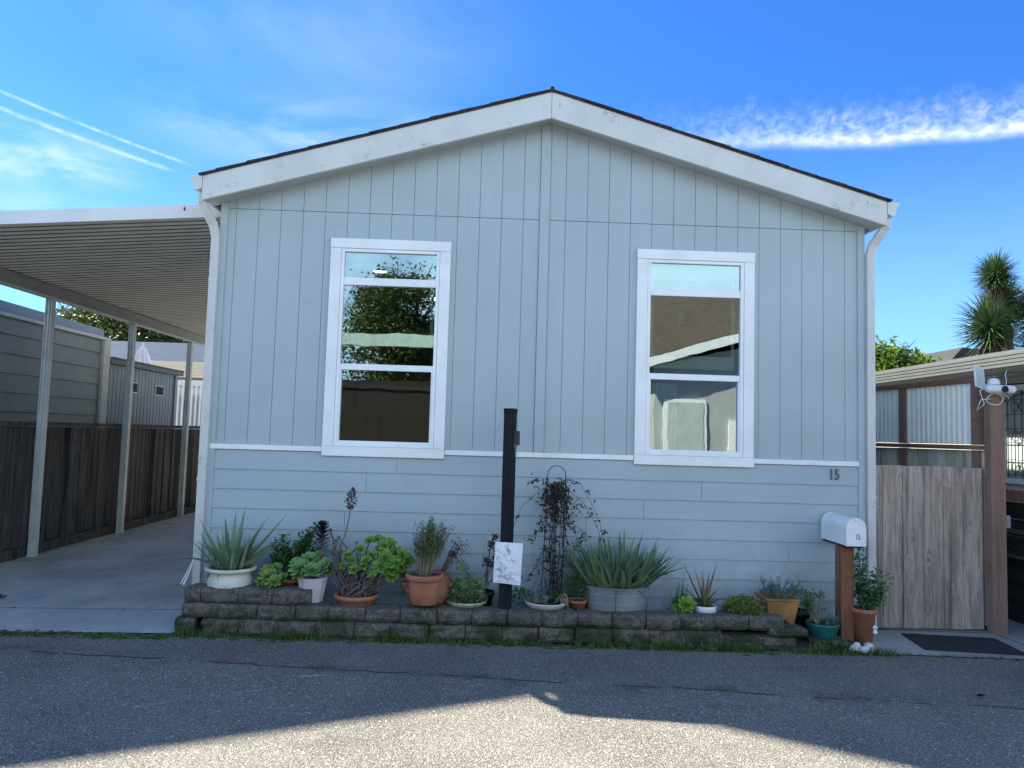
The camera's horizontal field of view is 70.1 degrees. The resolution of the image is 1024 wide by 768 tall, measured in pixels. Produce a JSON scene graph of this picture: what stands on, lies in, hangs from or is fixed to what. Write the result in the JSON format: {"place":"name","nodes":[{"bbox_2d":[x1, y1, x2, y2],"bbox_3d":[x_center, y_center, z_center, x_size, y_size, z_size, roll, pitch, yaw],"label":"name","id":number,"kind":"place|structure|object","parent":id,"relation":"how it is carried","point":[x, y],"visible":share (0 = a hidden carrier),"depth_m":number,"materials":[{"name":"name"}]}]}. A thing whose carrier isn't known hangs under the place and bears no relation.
{"place":"outdoors","nodes":[
{"label":"outdoors","id":0,"kind":"place"},
{"bbox_2d":[0,300,110,427],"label":"neighbour house","id":1,"kind":"structure","parent":0,"point":[80,366],"depth_m":10.91,"materials":[{"name":"wood"}]},
{"bbox_2d":[0,512,200,633],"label":"driveway","id":2,"kind":"structure","parent":0,"point":[84,588],"depth_m":7.59,"materials":[{"name":"concrete"}]},
{"bbox_2d":[0,421,199,562],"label":"wooden fence","id":3,"kind":"object","parent":2,"relation":"on","point":[80,484],"visible":0.76,"depth_m":10.35,"materials":[{"name":"brown wood"}]},
{"bbox_2d":[0,204,220,556],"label":"carport","id":4,"kind":"object","parent":2,"relation":"on","point":[145,267],"visible":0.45,"depth_m":8.82,"materials":[{"name":"metal"}]},
{"bbox_2d":[94,357,183,428],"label":"garden shed","id":5,"kind":"structure","parent":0,"point":[154,398],"depth_m":13.72,"materials":[{"name":"metal"}]},
{"bbox_2d":[133,382,137,392],"bbox_3d":[-6.873,0.064,13.264,0.022,0.190,0.270,2,-4,-2],"label":"window","id":6,"kind":"structure","parent":5,"relation":"in","point":[135,385],"depth_m":13.30,"materials":[{"name":"black glass"}]},
{"bbox_2d":[155,385,163,395],"bbox_3d":[-6.904,0.134,14.287,0.022,0.190,0.340,2,-4,-2],"label":"window","id":7,"kind":"structure","parent":5,"relation":"in","point":[159,390],"depth_m":14.26,"materials":[{"name":"black glass"}]},
{"bbox_2d":[110,341,204,387],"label":"house","id":8,"kind":"structure","parent":0,"point":[169,355],"depth_m":24.38,"materials":[{"name":"metal"}]},
{"bbox_2d":[0,634,1023,767],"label":"road","id":9,"kind":"structure","parent":0,"point":[248,703],"depth_m":4.50,"materials":[{"name":"grey asphalt"}]},
{"bbox_2d":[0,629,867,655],"bbox_3d":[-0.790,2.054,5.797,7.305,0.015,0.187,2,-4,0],"label":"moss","id":10,"kind":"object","parent":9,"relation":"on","point":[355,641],"visible":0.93,"depth_m":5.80,"materials":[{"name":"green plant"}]},
{"bbox_2d":[0,0,1023,355],"label":"sky","id":11,"kind":"structure","parent":0,"point":[918,105],"materials":[{"name":"blue"}]},
{"bbox_2d":[0,617,1023,660],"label":"ground","id":12,"kind":"structure","parent":0,"point":[201,618],"depth_m":6.00,"materials":[{"name":"green plant"}]},
{"bbox_2d":[44,302,183,342],"bbox_3d":[-17.287,-0.329,32.261,7.752,7.478,7.020,0,-4,19],"label":"tree","id":13,"kind":"object","parent":12,"relation":"on","point":[115,330],"visible":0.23,"depth_m":30.68,"materials":[{"name":"green plant"}]},
{"bbox_2d":[135,343,151,363],"bbox_3d":[-9.510,0.811,18.583,0.452,3.750,0.475,2,-4,-2],"label":"patio umbrella","id":14,"kind":"object","parent":12,"relation":"on","point":[142,355],"visible":0.41,"depth_m":18.61,"materials":[{"name":"fabric"}]},
{"bbox_2d":[175,380,202,428],"bbox_3d":[-8.814,1.350,19.931,3.600,2.900,0.120,2,-4,-2],"label":"fence","id":15,"kind":"object","parent":12,"relation":"on","point":[195,407],"visible":0.06,"depth_m":19.97,"materials":[{"name":"white metal"}]},
{"bbox_2d":[174,583,843,648],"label":"retaining wall","id":16,"kind":"structure","parent":12,"relation":"on","point":[252,610],"depth_m":5.98,"materials":[{"name":"grey stone"}]},
{"bbox_2d":[254,562,287,587],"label":"potted succulent","id":17,"kind":"object","parent":16,"relation":"on","point":[268,572],"visible":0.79,"depth_m":6.15,"materials":[{"name":"plant"}]},
{"bbox_2d":[288,520,334,602],"bbox_3d":[-1.698,1.510,6.168,0.396,0.698,0.310,2,-4,-2],"label":"potted succulent","id":18,"kind":"object","parent":16,"relation":"on","point":[313,579],"visible":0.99,"depth_m":6.14,"materials":[{"name":"plant"}]},
{"bbox_2d":[405,516,455,605],"bbox_3d":[-0.699,1.463,6.095,0.440,0.727,0.328,2,-4,-2],"label":"potted bush","id":19,"kind":"object","parent":16,"relation":"on","point":[424,580],"visible":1,"depth_m":6.03,"materials":[{"name":"green plant"}]},
{"bbox_2d":[446,559,487,609],"bbox_3d":[-0.387,1.708,6.254,0.387,0.407,0.379,2,-4,-2],"label":"potted groundcover","id":20,"kind":"object","parent":16,"relation":"on","point":[457,595],"visible":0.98,"depth_m":6.17,"materials":[{"name":"plant"}]},
{"bbox_2d":[515,577,568,611],"bbox_3d":[0.275,1.776,6.231,0.414,0.297,0.402,5,-5,-38],"label":"dish planter","id":21,"kind":"object","parent":16,"relation":"on","point":[540,602],"visible":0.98,"depth_m":6.18,"materials":[{"name":"ceramic"}]},
{"bbox_2d":[562,570,587,609],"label":"potted succulent","id":22,"kind":"object","parent":16,"relation":"on","point":[575,603],"visible":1,"depth_m":6.21,"materials":[{"name":"green plant"}]},
{"bbox_2d":[796,585,845,638],"bbox_3d":[2.629,1.962,6.230,0.382,0.446,0.280,2,-4,-2],"label":"potted succulent","id":23,"kind":"object","parent":16,"relation":"on","point":[825,627],"visible":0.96,"depth_m":6.20,"materials":[{"name":"teal ceramic"}]},
{"bbox_2d":[180,86,899,625],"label":"house","id":24,"kind":"structure","parent":12,"relation":"on","point":[662,334],"depth_m":6.71,"materials":[{"name":"paint"}]},
{"bbox_2d":[321,238,451,458],"bbox_3d":[-1.141,-0.329,6.725,1.103,1.994,0.154,2,-4,-2],"label":"window","id":25,"kind":"structure","parent":24,"relation":"in","point":[331,444],"depth_m":6.68,"materials":[{"name":"plastic"}]},
{"bbox_2d":[634,249,754,467],"bbox_3d":[1.690,-0.242,6.805,1.103,1.994,0.154,2,-4,-2],"label":"window","id":26,"kind":"structure","parent":24,"relation":"in","point":[655,403],"depth_m":6.78,"materials":[{"name":"plastic"}]},
{"bbox_2d":[950,247,1023,376],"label":"yucca tree","id":27,"kind":"object","parent":12,"relation":"on","point":[995,312],"visible":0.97,"depth_m":19.11,"materials":[{"name":"green plant"}]},
{"bbox_2d":[1012,286,1023,373],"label":"yucca tree","id":28,"kind":"object","parent":12,"relation":"on","point":[1022,338],"visible":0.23,"depth_m":19.72,"materials":[{"name":"green plant"}]},
{"bbox_2d":[197,603,863,651],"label":"planter soil","id":29,"kind":"structure","parent":0,"point":[801,642],"depth_m":5.99,"materials":[{"name":"brown soil"}]},
{"bbox_2d":[180,507,289,588],"bbox_3d":[-2.345,1.460,6.243,0.895,0.812,0.596,1,-4,9],"label":"potted aloe","id":30,"kind":"object","parent":29,"relation":"on","point":[235,566],"visible":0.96,"depth_m":6.15,"materials":[{"name":"plant"}]},
{"bbox_2d":[267,522,322,585],"bbox_3d":[-1.888,1.546,6.360,0.515,0.683,0.305,2,-4,-2],"label":"potted jade bush","id":31,"kind":"object","parent":29,"relation":"on","point":[285,554],"visible":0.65,"depth_m":6.33,"materials":[{"name":"green plant"}]},
{"bbox_2d":[328,487,415,606],"bbox_3d":[-1.197,1.384,6.192,0.737,1.009,0.380,0,-4,19],"label":"potted aeonium","id":32,"kind":"object","parent":29,"relation":"on","point":[391,562],"visible":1,"depth_m":6.15,"materials":[{"name":"plant"}]},
{"bbox_2d":[400,533,470,607],"bbox_3d":[-0.698,1.602,6.314,0.458,0.634,0.514,-2,-6,44],"label":"potted plant","id":33,"kind":"object","parent":29,"relation":"on","point":[445,586],"visible":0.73,"depth_m":6.22,"materials":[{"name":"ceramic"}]},
{"bbox_2d":[447,533,498,605],"bbox_3d":[-0.319,1.626,6.420,0.498,0.642,0.228,2,-4,-2],"label":"potted aeonium","id":34,"kind":"object","parent":29,"relation":"on","point":[490,593],"visible":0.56,"depth_m":6.38,"materials":[{"name":"plant"}]},
{"bbox_2d":[498,408,519,610],"bbox_3d":[-0.017,1.072,6.172,0.133,1.730,0.092,0,-4,20],"label":"sign post","id":35,"kind":"object","parent":29,"relation":"on","point":[511,437],"visible":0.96,"depth_m":6.16,"materials":[{"name":"black plastic"}]},
{"bbox_2d":[493,542,522,584],"bbox_3d":[-0.034,1.490,6.057,0.242,0.350,0.048,2,-4,-2],"label":"flyer bag","id":36,"kind":"object","parent":35,"relation":"hanging from","point":[507,563],"visible":1,"depth_m":6.04,"materials":[{"name":"white plastic"}]},
{"bbox_2d":[512,582,533,606],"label":"trailing plant","id":37,"kind":"object","parent":29,"relation":"on","point":[519,593],"visible":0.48,"depth_m":6.32,"materials":[{"name":"green plant"}]},
{"bbox_2d":[541,465,565,599],"bbox_3d":[0.373,1.342,6.417,0.172,1.249,0.151,-1,-5,38],"label":"trellis","id":38,"kind":"object","parent":29,"relation":"on","point":[554,546],"visible":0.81,"depth_m":6.39,"materials":[{"name":"metal"}]},
{"bbox_2d":[514,473,607,607],"bbox_3d":[0.391,1.377,6.397,0.894,1.172,0.190,2,-4,-2],"label":"dead vine","id":39,"kind":"object","parent":38,"relation":"attached to","point":[554,488],"visible":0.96,"depth_m":6.38,"materials":[{"name":"plant"}]},
{"bbox_2d":[563,573,583,604],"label":"trailing plant","id":40,"kind":"object","parent":29,"relation":"on","point":[571,588],"visible":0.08,"depth_m":6.46,"materials":[{"name":"green plant"}]},
{"bbox_2d":[557,529,686,612],"bbox_3d":[0.943,1.628,6.285,1.184,0.702,0.794,2,-4,-2],"label":"potted aloe","id":41,"kind":"object","parent":29,"relation":"on","point":[621,581],"visible":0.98,"depth_m":6.16,"materials":[{"name":"plant"}]},
{"bbox_2d":[666,579,698,612],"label":"succulent clump","id":42,"kind":"object","parent":29,"relation":"on","point":[684,603],"visible":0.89,"depth_m":6.19,"materials":[{"name":"green plant"}]},
{"bbox_2d":[678,563,727,613],"bbox_3d":[1.655,1.750,6.256,0.496,0.422,0.209,2,-4,-2],"label":"potted aloe","id":43,"kind":"object","parent":29,"relation":"on","point":[704,606],"visible":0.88,"depth_m":6.24,"materials":[{"name":"green plant"}]},
{"bbox_2d":[720,593,764,614],"bbox_3d":[1.969,1.893,6.253,0.386,0.214,0.321,2,-4,-2],"label":"groundcover mound","id":44,"kind":"object","parent":29,"relation":"on","point":[748,604],"visible":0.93,"depth_m":6.20,"materials":[{"name":"green plant"}]},
{"bbox_2d":[754,574,805,623],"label":"potted chalksticks","id":45,"kind":"object","parent":29,"relation":"on","point":[782,602],"visible":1,"depth_m":6.23,"materials":[{"name":"ceramic"}]},
{"bbox_2d":[790,584,813,629],"bbox_3d":[2.522,1.970,6.417,0.301,0.420,0.261,2,-4,-2],"label":"plastic pot","id":46,"kind":"object","parent":29,"relation":"on","point":[801,616],"visible":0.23,"depth_m":6.31,"materials":[{"name":"plastic"}]},
{"bbox_2d":[823,640,849,649],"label":"weed","id":47,"kind":"object","parent":29,"relation":"on","point":[829,645],"visible":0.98,"depth_m":5.91,"materials":[{"name":"green plant"}]},
{"bbox_2d":[821,512,865,640],"bbox_3d":[2.905,1.692,6.398,0.178,1.075,0.487,2,-4,-2],"label":"mailbox","id":48,"kind":"object","parent":29,"relation":"on","point":[846,535],"visible":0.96,"depth_m":6.26,"materials":[{"name":"brown wood"}]},
{"bbox_2d":[845,518,865,546],"bbox_3d":[2.925,1.260,6.198,0.176,0.240,0.028,2,-4,-2],"label":"door","id":49,"kind":"structure","parent":48,"relation":"in","point":[855,530],"depth_m":6.20,"materials":[{"name":"metal"}]},
{"bbox_2d":[849,642,875,653],"bbox_3d":[2.835,2.134,5.912,0.209,0.083,0.124,2,-4,-2],"label":"stone pile","id":50,"kind":"object","parent":29,"relation":"on","point":[865,648],"visible":0.94,"depth_m":5.88,"materials":[{"name":"white stone"}]},
{"bbox_2d":[872,625,877,647],"bbox_3d":[2.972,2.081,5.980,0.063,0.206,0.038,5,-5,-38],"label":"garden stake","id":51,"kind":"object","parent":29,"relation":"on","point":[875,627],"visible":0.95,"depth_m":5.98,"materials":[{"name":"white plastic"}]},
{"bbox_2d":[875,334,941,371],"bbox_3d":[7.750,0.874,15.453,3.104,4.229,2.385,2,-4,-2],"label":"tree","id":52,"kind":"object","parent":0,"point":[890,356],"visible":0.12,"depth_m":14.93,"materials":[{"name":"green plant"}]},
{"bbox_2d":[863,619,1023,658],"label":"path","id":53,"kind":"structure","parent":0,"point":[891,638],"depth_m":6.39,"materials":[{"name":"concrete"}]},
{"bbox_2d":[851,548,894,642],"bbox_3d":[3.072,1.769,6.282,0.405,0.864,0.282,2,-4,-2],"label":"potted shrub","id":54,"kind":"object","parent":53,"relation":"on","point":[867,597],"visible":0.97,"depth_m":6.22,"materials":[{"name":"green plant"}]},
{"bbox_2d":[865,377,988,629],"bbox_3d":[4.111,1.237,8.829,0.095,2.345,4.200,2,-4,-8],"label":"screen fence","id":55,"kind":"object","parent":53,"relation":"on","point":[939,417],"visible":0.28,"depth_m":7.46,"materials":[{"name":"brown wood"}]},
{"bbox_2d":[875,348,1023,554],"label":"neighbour house","id":56,"kind":"structure","parent":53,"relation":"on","point":[1001,363],"depth_m":8.06,"materials":[{"name":"grey metal"}]},
{"bbox_2d":[1004,384,1023,484],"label":"window","id":57,"kind":"structure","parent":56,"relation":"in","point":[1013,407],"depth_m":8.00,"materials":[{"name":"metal"}]},
{"bbox_2d":[901,633,1023,655],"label":"door mat","id":58,"kind":"object","parent":53,"relation":"on","point":[960,644],"depth_m":6.17,"materials":[{"name":"black rubber"}]},
{"bbox_2d":[984,390,1007,634],"bbox_3d":[4.446,1.156,6.706,0.135,2.235,0.090,2,-4,-2],"label":"gate post","id":59,"kind":"object","parent":53,"relation":"on","point":[996,532],"visible":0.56,"depth_m":6.67,"materials":[{"name":"brown wood"}]},
{"bbox_2d":[876,465,983,630],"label":"wooden gate","id":60,"kind":"structure","parent":59,"relation":"attached to","point":[929,539],"depth_m":6.71,"materials":[{"name":"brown wood"}]},
{"bbox_2d":[976,370,1016,410],"bbox_3d":[4.423,0.060,6.698,0.348,0.383,0.159,2,-4,-2],"label":"security camera","id":61,"kind":"object","parent":59,"relation":"attached to","point":[993,386],"visible":1,"depth_m":6.65,"materials":[{"name":"white plastic"}]},
{"bbox_2d":[973,365,985,389],"bbox_3d":[4.322,-0.058,6.711,0.240,0.230,0.061,3,-4,-22],"label":"solar panel","id":62,"kind":"object","parent":61,"relation":"attached to","point":[979,379],"visible":0.93,"depth_m":6.69,"materials":[{"name":"white plastic"}]},
{"bbox_2d":[1006,488,1023,623],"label":"porch wall","id":63,"kind":"structure","parent":53,"relation":"on","point":[1015,564],"depth_m":7.11,"materials":[{"name":"brown wood"}]},
{"bbox_2d":[1006,515,1010,527],"bbox_3d":[4.900,1.359,7.202,0.044,0.120,0.042,2,-4,-2],"label":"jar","id":64,"kind":"object","parent":63,"relation":"on","point":[1008,521],"visible":0.96,"depth_m":7.19,"materials":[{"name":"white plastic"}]},
{"bbox_2d":[921,347,1023,376],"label":"house","id":65,"kind":"structure","parent":0,"point":[950,354],"depth_m":22.47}
]}

